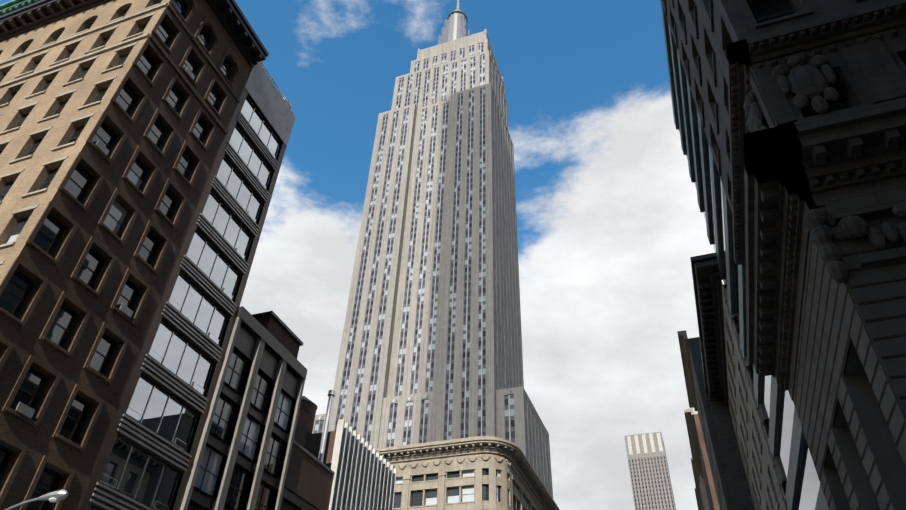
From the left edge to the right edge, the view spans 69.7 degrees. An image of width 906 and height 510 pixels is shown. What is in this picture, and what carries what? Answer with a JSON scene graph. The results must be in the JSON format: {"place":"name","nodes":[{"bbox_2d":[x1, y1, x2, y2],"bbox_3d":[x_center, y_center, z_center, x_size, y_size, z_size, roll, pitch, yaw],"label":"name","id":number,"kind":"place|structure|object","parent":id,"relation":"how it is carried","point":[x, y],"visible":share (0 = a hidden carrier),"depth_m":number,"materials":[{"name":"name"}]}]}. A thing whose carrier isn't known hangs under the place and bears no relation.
{"place":"outdoors","nodes":[
{"label":"outdoors","id":0,"kind":"place"},
{"bbox_2d":[0,0,268,509],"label":"brick building","id":1,"kind":"structure","parent":0,"point":[116,116],"depth_m":37.22,"materials":[{"name":"brown brick"}]},
{"bbox_2d":[79,61,294,509],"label":"building","id":2,"kind":"structure","parent":0,"point":[147,456],"depth_m":41.03,"materials":[{"name":"grey glass"}]},
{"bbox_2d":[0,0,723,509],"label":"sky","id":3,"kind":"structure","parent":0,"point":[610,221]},
{"bbox_2d":[312,0,552,497],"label":"skyscraper","id":4,"kind":"structure","parent":0,"point":[431,347],"depth_m":254.84,"materials":[{"name":"stone"}]},
{"bbox_2d":[375,436,559,509],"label":"building","id":5,"kind":"structure","parent":0,"point":[504,476],"depth_m":102.43,"materials":[{"name":"beige stone"}]},
{"bbox_2d":[624,432,675,509],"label":"distant towers","id":6,"kind":"structure","parent":0,"point":[651,484],"depth_m":624.99,"materials":[{"name":"concrete"}]},
{"bbox_2d":[660,0,828,509],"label":"side buildings","id":7,"kind":"structure","parent":0,"point":[749,446],"depth_m":47.00,"materials":[{"name":"grey glass"}]},
{"bbox_2d":[661,0,905,509],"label":"building","id":8,"kind":"structure","parent":0,"point":[801,106],"depth_m":19.20,"materials":[{"name":"grey stone"}]},
{"bbox_3d":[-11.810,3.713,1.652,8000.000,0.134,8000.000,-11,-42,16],"label":"ground","id":9,"kind":"structure","parent":0,"visible":0},
{"bbox_2d":[5,489,68,509],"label":"street light","id":10,"kind":"object","parent":9,"relation":"on","point":[56,496],"visible":1,"depth_m":21.33,"materials":[{"name":"white metal"}]},
{"bbox_2d":[180,306,306,509],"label":"building","id":11,"kind":"structure","parent":9,"relation":"on","point":[242,458],"depth_m":44.81,"materials":[{"name":"concrete"}]},
{"bbox_2d":[280,390,396,509],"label":"low block buildings","id":12,"kind":"structure","parent":9,"relation":"on","point":[344,466],"depth_m":55.09,"materials":[{"name":"grey brick"}]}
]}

